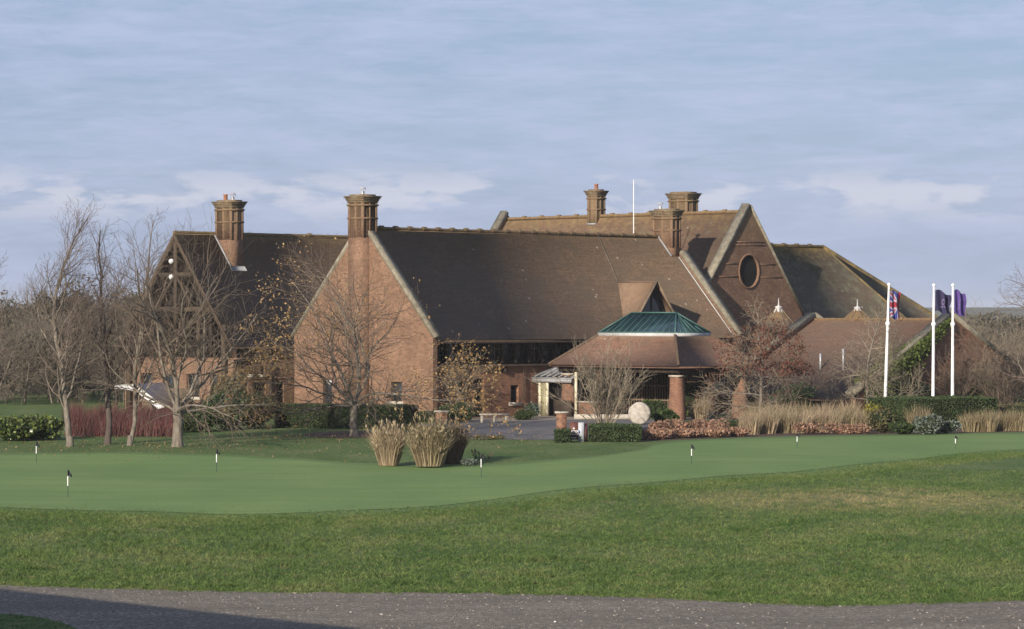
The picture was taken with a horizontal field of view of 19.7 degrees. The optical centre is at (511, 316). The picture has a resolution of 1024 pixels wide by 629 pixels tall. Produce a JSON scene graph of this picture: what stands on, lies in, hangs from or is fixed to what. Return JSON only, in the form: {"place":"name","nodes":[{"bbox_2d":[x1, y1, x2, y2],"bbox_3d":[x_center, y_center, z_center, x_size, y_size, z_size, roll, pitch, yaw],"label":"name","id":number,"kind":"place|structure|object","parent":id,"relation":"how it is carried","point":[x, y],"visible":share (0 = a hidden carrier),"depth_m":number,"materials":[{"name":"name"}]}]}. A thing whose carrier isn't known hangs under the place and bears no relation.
{"place":"outdoors","nodes":[
{"label":"outdoors","id":0,"kind":"place"},
{"bbox_2d":[0,614,76,628],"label":"grass verge","id":1,"kind":"object","parent":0,"point":[38,622],"depth_m":55.79,"materials":[{"name":"green plant"}]},
{"bbox_2d":[0,434,1023,513],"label":"putting green","id":2,"kind":"object","parent":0,"point":[171,483],"visible":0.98,"depth_m":108.20,"materials":[{"name":"green plant"}]},
{"bbox_2d":[1,427,739,460],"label":"fallen leaves","id":3,"kind":"object","parent":2,"relation":"on","point":[237,443],"visible":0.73,"depth_m":134.74,"materials":[{"name":"brown plant"}]},
{"bbox_2d":[0,330,1023,628],"bbox_3d":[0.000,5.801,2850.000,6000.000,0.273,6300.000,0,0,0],"label":"ground","id":4,"kind":"structure","parent":0,"point":[356,450],"depth_m":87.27,"materials":[{"name":"green plant"}]},
{"bbox_2d":[0,414,42,440],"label":"laurel bush","id":5,"kind":"object","parent":4,"relation":"on","point":[15,428],"visible":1,"depth_m":137.00,"materials":[{"name":"green plant"}]},
{"bbox_2d":[0,249,43,389],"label":"bare tree","id":6,"kind":"object","parent":4,"relation":"on","point":[2,335],"visible":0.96,"depth_m":139.87,"materials":[{"name":"brown plant"}]},
{"bbox_2d":[18,414,64,439],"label":"laurel bush","id":7,"kind":"object","parent":4,"relation":"on","point":[52,425],"visible":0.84,"depth_m":138.18,"materials":[{"name":"green plant"}]},
{"bbox_2d":[23,291,72,322],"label":"tree","id":8,"kind":"object","parent":4,"relation":"on","point":[50,304],"visible":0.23,"depth_m":328.81,"materials":[{"name":"brown plant"}]},
{"bbox_2d":[0,366,124,404],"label":"undergrowth","id":9,"kind":"object","parent":4,"relation":"on","point":[15,390],"visible":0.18,"depth_m":196.57,"materials":[{"name":"brown plant"}]},
{"bbox_2d":[0,306,131,403],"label":"scrub","id":10,"kind":"object","parent":4,"relation":"on","point":[33,373],"visible":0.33,"depth_m":198.65,"materials":[{"name":"brown plant"}]},
{"bbox_2d":[3,194,128,445],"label":"bare tree","id":11,"kind":"object","parent":4,"relation":"on","point":[62,366],"visible":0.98,"depth_m":132.82,"materials":[{"name":"grey plant"}]},
{"bbox_2d":[0,273,145,332],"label":"woodland","id":12,"kind":"object","parent":4,"relation":"on","point":[10,308],"visible":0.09,"depth_m":325.40,"materials":[{"name":"brown plant"}]},
{"bbox_2d":[57,398,185,436],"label":"red stemmed thicket","id":13,"kind":"object","parent":4,"relation":"on","point":[89,423],"visible":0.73,"depth_m":144.41,"materials":[{"name":"red plant"}]},
{"bbox_2d":[70,220,176,444],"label":"bare tree","id":14,"kind":"object","parent":4,"relation":"on","point":[109,420],"visible":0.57,"depth_m":134.82,"materials":[{"name":"brown plant"}]},
{"bbox_2d":[114,382,189,412],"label":"shelter","id":15,"kind":"object","parent":4,"relation":"on","point":[151,393],"visible":0.34,"depth_m":175.50,"materials":[{"name":"white paint"}]},
{"bbox_2d":[95,206,217,445],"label":"bare tree","id":16,"kind":"object","parent":4,"relation":"on","point":[138,355],"visible":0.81,"depth_m":132.62,"materials":[{"name":"brown plant"}]},
{"bbox_2d":[66,206,297,449],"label":"spreading tree","id":17,"kind":"object","parent":4,"relation":"on","point":[178,407],"visible":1,"depth_m":131.75,"materials":[{"name":"brown plant"}]},
{"bbox_2d":[183,407,219,431],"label":"garden shrub","id":18,"kind":"object","parent":4,"relation":"on","point":[189,424],"visible":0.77,"depth_m":147.63,"materials":[{"name":"green plant"}]},
{"bbox_2d":[140,329,263,431],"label":"bare tree","id":19,"kind":"object","parent":4,"relation":"on","point":[232,379],"visible":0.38,"depth_m":150.20,"materials":[{"name":"brown plant"}]},
{"bbox_2d":[212,373,247,394],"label":"garden shrub","id":20,"kind":"object","parent":4,"relation":"on","point":[232,386],"visible":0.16,"depth_m":165.99,"materials":[{"name":"green plant"}]},
{"bbox_2d":[206,390,255,429],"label":"garden shrub","id":21,"kind":"object","parent":4,"relation":"on","point":[213,403],"visible":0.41,"depth_m":150.72,"materials":[{"name":"green plant"}]},
{"bbox_2d":[242,390,278,427],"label":"garden shrub","id":22,"kind":"object","parent":4,"relation":"on","point":[254,424],"visible":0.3,"depth_m":152.60,"materials":[{"name":"green plant"}]},
{"bbox_2d":[274,402,418,428],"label":"clipped hedge","id":23,"kind":"object","parent":4,"relation":"on","point":[324,420],"visible":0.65,"depth_m":152.43,"materials":[{"name":"green plant"}]},
{"bbox_2d":[304,431,406,437],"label":"mulch ring","id":24,"kind":"object","parent":4,"relation":"on","point":[335,433],"visible":0.56,"depth_m":144.49,"materials":[{"name":"brown soil"}]},
{"bbox_2d":[210,231,521,438],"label":"young oak","id":25,"kind":"object","parent":24,"relation":"on","point":[354,403],"visible":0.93,"depth_m":141.83,"materials":[{"name":"brown plant"}]},
{"bbox_2d":[407,337,500,412],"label":"young oak","id":26,"kind":"object","parent":4,"relation":"on","point":[458,370],"visible":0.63,"depth_m":164.99,"materials":[{"name":"brown plant"}]},
{"bbox_2d":[433,414,479,463],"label":"ornamental grass","id":27,"kind":"object","parent":4,"relation":"on","point":[456,450],"depth_m":116.15,"materials":[{"name":"plant"}]},
{"bbox_2d":[553,428,571,442],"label":"clipped hedge","id":28,"kind":"object","parent":4,"relation":"on","point":[562,435],"visible":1,"depth_m":135.24,"materials":[{"name":"green plant"}]},
{"bbox_2d":[118,179,1011,419],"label":"clubhouse","id":29,"kind":"structure","parent":4,"relation":"on","point":[679,282],"depth_m":177.25,"materials":[{"name":"brick"}]},
{"bbox_2d":[474,378,480,416],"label":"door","id":30,"kind":"structure","parent":29,"relation":"in","point":[478,398],"depth_m":169.40,"materials":[{"name":"black glass"}]},
{"bbox_2d":[490,341,499,360],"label":"window","id":31,"kind":"structure","parent":29,"relation":"in","point":[494,348],"depth_m":170.19,"materials":[{"name":"black glass"}]},
{"bbox_2d":[504,344,512,360],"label":"window","id":32,"kind":"structure","parent":29,"relation":"in","point":[508,348],"depth_m":170.98,"materials":[{"name":"black glass"}]},
{"bbox_2d":[517,343,525,360],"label":"window","id":33,"kind":"structure","parent":29,"relation":"in","point":[521,347],"depth_m":171.69,"materials":[{"name":"black glass"}]},
{"bbox_2d":[531,343,539,360],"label":"window","id":34,"kind":"structure","parent":29,"relation":"in","point":[535,347],"depth_m":172.62,"materials":[{"name":"black glass"}]},
{"bbox_2d":[544,343,552,360],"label":"window","id":35,"kind":"structure","parent":29,"relation":"in","point":[548,347],"depth_m":173.42,"materials":[{"name":"black glass"}]},
{"bbox_2d":[542,378,581,415],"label":"doorway","id":36,"kind":"structure","parent":29,"relation":"in","point":[553,386],"depth_m":172.03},
{"bbox_2d":[738,254,759,288],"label":"round window","id":37,"kind":"structure","parent":29,"relation":"in","point":[747,270],"depth_m":191.30,"materials":[{"name":"glass"}]},
{"bbox_2d":[853,318,950,402],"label":"ivy","id":38,"kind":"object","parent":29,"relation":"attached to","point":[921,346],"visible":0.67,"depth_m":172.36,"materials":[{"name":"green plant"}]},
{"bbox_2d":[570,422,587,441],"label":"entrance sign","id":39,"kind":"object","parent":4,"relation":"on","point":[579,431],"visible":1,"depth_m":136.28,"materials":[{"name":"white"}]},
{"bbox_2d":[588,422,641,441],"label":"clipped hedge","id":40,"kind":"object","parent":4,"relation":"on","point":[611,432],"visible":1,"depth_m":136.34,"materials":[{"name":"green plant"}]},
{"bbox_2d":[955,341,1009,395],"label":"bare shrub","id":41,"kind":"object","parent":4,"relation":"on","point":[970,386],"visible":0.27,"depth_m":176.62,"materials":[{"name":"brown plant"}]},
{"bbox_2d":[968,378,1009,406],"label":"evergreen shrub","id":42,"kind":"object","parent":4,"relation":"on","point":[978,392],"visible":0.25,"depth_m":174.82,"materials":[{"name":"green plant"}]},
{"bbox_2d":[956,309,1023,351],"bbox_3d":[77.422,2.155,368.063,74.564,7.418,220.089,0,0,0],"label":"woodland","id":43,"kind":"object","parent":4,"relation":"on","point":[1010,325],"visible":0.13,"depth_m":292.35,"materials":[{"name":"brown plant"}]},
{"bbox_2d":[963,297,1023,397],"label":"bare tree","id":44,"kind":"object","parent":4,"relation":"on","point":[998,334],"visible":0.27,"depth_m":180.95,"materials":[{"name":"brown plant"}]},
{"bbox_2d":[984,327,1023,400],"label":"scrub","id":45,"kind":"object","parent":4,"relation":"on","point":[1017,341],"visible":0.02,"depth_m":212.90,"materials":[{"name":"brown plant"}]},
{"bbox_2d":[0,585,1023,628],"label":"gravel road","id":46,"kind":"structure","parent":0,"point":[135,613],"depth_m":58.06,"materials":[{"name":"grey gravel"}]},
{"bbox_2d":[0,432,1023,521],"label":"fringe","id":47,"kind":"object","parent":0,"point":[541,494],"visible":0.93,"depth_m":113.86,"materials":[{"name":"green plant"}]},
{"bbox_2d":[363,414,408,465],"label":"ornamental grass","id":48,"kind":"object","parent":47,"relation":"on","point":[388,445],"depth_m":114.61,"materials":[{"name":"plant"}]},
{"bbox_2d":[400,411,456,466],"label":"ornamental grass","id":49,"kind":"object","parent":47,"relation":"on","point":[431,447],"depth_m":113.95,"materials":[{"name":"beige plant"}]},
{"bbox_2d":[0,0,1023,307],"label":"sky","id":50,"kind":"structure","parent":0,"point":[887,136],"materials":[{"name":"blue"}]},
{"bbox_2d":[407,416,712,439],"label":"driveway","id":51,"kind":"structure","parent":0,"point":[542,429],"depth_m":153.76,"materials":[{"name":"grey asphalt"}]},
{"bbox_2d":[526,329,656,422],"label":"multistem shrub","id":52,"kind":"object","parent":51,"relation":"on","point":[619,398],"visible":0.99,"depth_m":148.85,"materials":[{"name":"brown plant"}]},
{"bbox_2d":[574,414,653,418],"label":"stone kerb","id":53,"kind":"structure","parent":51,"relation":"on","point":[586,416],"depth_m":166.29,"materials":[{"name":"beige stone"}]},
{"bbox_2d":[628,402,650,423],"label":"round stone","id":54,"kind":"object","parent":51,"relation":"on","point":[639,412],"visible":1,"depth_m":157.70,"materials":[{"name":"white stone"}]},
{"bbox_2d":[642,398,666,418],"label":"shrub","id":55,"kind":"object","parent":51,"relation":"on","point":[653,406],"visible":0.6,"depth_m":165.97,"materials":[{"name":"green plant"}]},
{"bbox_2d":[685,379,700,414],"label":"shrub","id":56,"kind":"object","parent":51,"relation":"on","point":[691,389],"visible":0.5,"depth_m":169.18,"materials":[{"name":"green plant"}]},
{"bbox_2d":[555,411,568,428],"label":"brick pier","id":57,"kind":"structure","parent":0,"point":[561,419],"depth_m":146.71,"materials":[{"name":"brick"}]},
{"bbox_2d":[448,409,725,421],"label":"paved forecourt","id":58,"kind":"structure","parent":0,"point":[538,418],"depth_m":167.22,"materials":[{"name":"grey asphalt"}]},
{"bbox_2d":[439,402,477,421],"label":"rounded bush","id":59,"kind":"object","parent":58,"relation":"on","point":[468,415],"visible":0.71,"depth_m":161.40,"materials":[{"name":"green plant"}]},
{"bbox_2d":[513,409,535,419],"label":"shrub","id":60,"kind":"object","parent":58,"relation":"on","point":[520,414],"visible":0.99,"depth_m":164.89,"materials":[{"name":"green plant"}]},
{"bbox_2d":[686,393,715,418],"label":"ornamental grass","id":61,"kind":"object","parent":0,"point":[694,414],"depth_m":166.03,"materials":[{"name":"plant"}]},
{"bbox_2d":[641,417,1023,441],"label":"planting bed","id":62,"kind":"object","parent":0,"point":[874,432],"visible":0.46,"depth_m":144.74,"materials":[{"name":"brown soil"}]},
{"bbox_2d":[641,428,669,439],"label":"copper plant","id":63,"kind":"object","parent":62,"relation":"on","point":[649,434],"visible":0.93,"depth_m":138.85,"materials":[{"name":"brown plant"}]},
{"bbox_2d":[648,420,672,429],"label":"copper plant","id":64,"kind":"object","parent":62,"relation":"on","point":[655,425],"visible":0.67,"depth_m":145.78,"materials":[{"name":"brown plant"}]},
{"bbox_2d":[652,407,680,421],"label":"bed shrub","id":65,"kind":"object","parent":62,"relation":"on","point":[663,414],"visible":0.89,"depth_m":159.50,"materials":[{"name":"green plant"}]},
{"bbox_2d":[661,418,690,431],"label":"copper plant","id":66,"kind":"object","parent":62,"relation":"on","point":[675,423],"visible":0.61,"depth_m":147.27,"materials":[{"name":"brown plant"}]},
{"bbox_2d":[669,427,700,437],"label":"copper plant","id":67,"kind":"object","parent":62,"relation":"on","point":[682,433],"visible":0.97,"depth_m":140.47,"materials":[{"name":"brown plant"}]},
{"bbox_2d":[689,419,712,428],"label":"copper plant","id":68,"kind":"object","parent":62,"relation":"on","point":[695,423],"visible":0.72,"depth_m":147.95,"materials":[{"name":"brown plant"}]},
{"bbox_2d":[690,426,713,436],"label":"copper plant","id":69,"kind":"object","parent":62,"relation":"on","point":[705,431],"visible":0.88,"depth_m":141.35,"materials":[{"name":"brown plant"}]},
{"bbox_2d":[706,418,729,427],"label":"copper plant","id":70,"kind":"object","parent":62,"relation":"on","point":[717,423],"visible":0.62,"depth_m":148.02,"materials":[{"name":"brown plant"}]},
{"bbox_2d":[708,427,730,436],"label":"copper plant","id":71,"kind":"object","parent":62,"relation":"on","point":[719,432],"visible":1,"depth_m":141.26,"materials":[{"name":"brown plant"}]},
{"bbox_2d":[727,426,752,435],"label":"copper plant","id":72,"kind":"object","parent":62,"relation":"on","point":[737,431],"visible":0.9,"depth_m":142.29,"materials":[{"name":"brown plant"}]},
{"bbox_2d":[735,407,766,434],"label":"ornamental grass","id":73,"kind":"object","parent":62,"relation":"on","point":[754,425],"depth_m":144.65,"materials":[{"name":"plant"}]},
{"bbox_2d":[687,290,820,419],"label":"pin oak","id":74,"kind":"object","parent":62,"relation":"on","point":[761,353],"visible":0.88,"depth_m":161.75,"materials":[{"name":"brown plant"}]},
{"bbox_2d":[745,404,782,433],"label":"ornamental grass","id":75,"kind":"object","parent":62,"relation":"on","point":[770,425],"depth_m":145.49,"materials":[{"name":"plant"}]},
{"bbox_2d":[766,396,793,416],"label":"ornamental grass","id":76,"kind":"object","parent":62,"relation":"on","point":[783,408],"depth_m":154.80,"materials":[{"name":"plant"}]},
{"bbox_2d":[773,409,794,432],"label":"ornamental grass","id":77,"kind":"object","parent":62,"relation":"on","point":[784,426],"depth_m":146.25,"materials":[{"name":"beige plant"}]},
{"bbox_2d":[763,381,818,411],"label":"evergreen shrub","id":78,"kind":"object","parent":62,"relation":"on","point":[806,391],"visible":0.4,"depth_m":171.32,"materials":[{"name":"green plant"}]},
{"bbox_2d":[784,406,816,432],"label":"ornamental grass","id":79,"kind":"object","parent":62,"relation":"on","point":[797,418],"depth_m":146.40,"materials":[{"name":"plant"}]},
{"bbox_2d":[791,422,830,432],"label":"copper plant","id":80,"kind":"object","parent":62,"relation":"on","point":[807,427],"visible":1,"depth_m":144.82,"materials":[{"name":"brown plant"}]},
{"bbox_2d":[798,404,828,432],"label":"ornamental grass","id":81,"kind":"object","parent":62,"relation":"on","point":[816,420],"depth_m":147.20,"materials":[{"name":"plant"}]},
{"bbox_2d":[815,407,848,432],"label":"ornamental grass","id":82,"kind":"object","parent":62,"relation":"on","point":[831,419],"depth_m":147.30,"materials":[{"name":"plant"}]},
{"bbox_2d":[821,422,856,433],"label":"copper plant","id":83,"kind":"object","parent":62,"relation":"on","point":[835,428],"visible":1,"depth_m":145.64,"materials":[{"name":"brown plant"}]},
{"bbox_2d":[833,397,864,430],"bbox_3d":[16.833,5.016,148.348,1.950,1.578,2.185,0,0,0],"label":"ornamental grass","id":84,"kind":"object","parent":62,"relation":"on","point":[851,419],"depth_m":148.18,"materials":[{"name":"beige plant"}]},
{"bbox_2d":[844,423,872,433],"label":"copper plant","id":85,"kind":"object","parent":62,"relation":"on","point":[861,428],"visible":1,"depth_m":145.63,"materials":[{"name":"brown plant"}]},
{"bbox_2d":[816,303,939,409],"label":"bare larch","id":86,"kind":"object","parent":62,"relation":"on","point":[865,381],"visible":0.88,"depth_m":165.30,"materials":[{"name":"brown plant"}]},
{"bbox_2d":[865,406,896,432],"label":"bed shrub","id":87,"kind":"object","parent":62,"relation":"on","point":[880,419],"visible":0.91,"depth_m":146.16,"materials":[{"name":"green plant"}]},
{"bbox_2d":[884,283,890,396],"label":"flagpole","id":88,"kind":"object","parent":62,"relation":"on","point":[887,323],"visible":0.69,"depth_m":163.44,"materials":[{"name":"white metal"}]},
{"bbox_2d":[889,290,900,319],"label":"union flag","id":89,"kind":"object","parent":88,"relation":"hanging from","point":[894,305],"visible":1,"depth_m":163.75,"materials":[{"name":"multicoloured fabric"}]},
{"bbox_2d":[887,421,915,433],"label":"bed shrub","id":90,"kind":"object","parent":62,"relation":"on","point":[901,427],"visible":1,"depth_m":144.59,"materials":[{"name":"green plant"}]},
{"bbox_2d":[892,378,935,396],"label":"evergreen shrub","id":91,"kind":"object","parent":62,"relation":"on","point":[921,388],"visible":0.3,"depth_m":171.73,"materials":[{"name":"green plant"}]},
{"bbox_2d":[911,413,945,433],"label":"bed shrub","id":92,"kind":"object","parent":62,"relation":"on","point":[932,423],"visible":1,"depth_m":144.57,"materials":[{"name":"green plant"}]},
{"bbox_2d":[867,395,997,426],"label":"clipped hedge","id":93,"kind":"object","parent":62,"relation":"on","point":[948,407],"visible":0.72,"depth_m":154.54,"materials":[{"name":"green plant"}]},
{"bbox_2d":[931,283,935,395],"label":"flagpole","id":94,"kind":"object","parent":62,"relation":"on","point":[933,324],"visible":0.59,"depth_m":163.44,"materials":[{"name":"white metal"}]},
{"bbox_2d":[935,290,951,314],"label":"navy flag","id":95,"kind":"object","parent":94,"relation":"attached to","point":[943,300],"visible":1,"depth_m":163.73,"materials":[{"name":"fabric"}]},
{"bbox_2d":[939,419,961,432],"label":"bed shrub","id":96,"kind":"object","parent":62,"relation":"on","point":[950,426],"visible":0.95,"depth_m":145.50,"materials":[{"name":"green plant"}]},
{"bbox_2d":[950,283,954,395],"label":"flagpole","id":97,"kind":"object","parent":62,"relation":"on","point":[952,323],"visible":0.64,"depth_m":163.43,"materials":[{"name":"white metal"}]},
{"bbox_2d":[954,289,965,315],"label":"purple flag","id":98,"kind":"object","parent":97,"relation":"attached to","point":[959,303],"visible":1,"depth_m":163.71,"materials":[{"name":"purple fabric"}]},
{"bbox_2d":[918,346,1001,396],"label":"bare shrub","id":99,"kind":"object","parent":62,"relation":"on","point":[962,392],"visible":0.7,"depth_m":173.19,"materials":[{"name":"brown plant"}]},
{"bbox_2d":[956,409,987,431],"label":"ornamental grass","id":100,"kind":"object","parent":62,"relation":"on","point":[969,425],"depth_m":148.17,"materials":[{"name":"beige plant"}]},
{"bbox_2d":[970,408,1002,431],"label":"ornamental grass","id":101,"kind":"object","parent":62,"relation":"on","point":[990,425],"depth_m":148.06,"materials":[{"name":"beige plant"}]},
{"bbox_2d":[956,331,1023,406],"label":"bare shrub","id":102,"kind":"object","parent":62,"relation":"on","point":[1004,386],"visible":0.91,"depth_m":173.12,"materials":[{"name":"brown plant"}]},
{"bbox_2d":[986,407,1016,430],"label":"ornamental grass","id":103,"kind":"object","parent":62,"relation":"on","point":[1004,425],"depth_m":148.96,"materials":[{"name":"beige plant"}]},
{"bbox_2d":[993,266,1023,381],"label":"bare tree","id":104,"kind":"object","parent":62,"relation":"on","point":[1021,290],"visible":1,"depth_m":165.66,"materials":[{"name":"brown plant"}]},
{"bbox_2d":[996,402,1023,417],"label":"evergreen shrub","id":105,"kind":"object","parent":62,"relation":"on","point":[1015,407],"visible":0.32,"depth_m":157.34,"materials":[{"name":"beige plant"}]},
{"bbox_2d":[1004,406,1023,430],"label":"ornamental grass","id":106,"kind":"object","parent":62,"relation":"on","point":[1017,424],"depth_m":148.92,"materials":[{"name":"beige plant"}]},
{"bbox_2d":[900,403,935,423],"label":"ornamental grass","id":107,"kind":"object","parent":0,"point":[915,414],"depth_m":152.77,"materials":[{"name":"beige plant"}]},
{"bbox_2d":[924,307,1023,319],"bbox_3d":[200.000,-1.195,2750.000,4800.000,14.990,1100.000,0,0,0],"label":"hill","id":108,"kind":"structure","parent":0,"point":[1020,312],"depth_m":2516.43,"materials":[{"name":"plant"}]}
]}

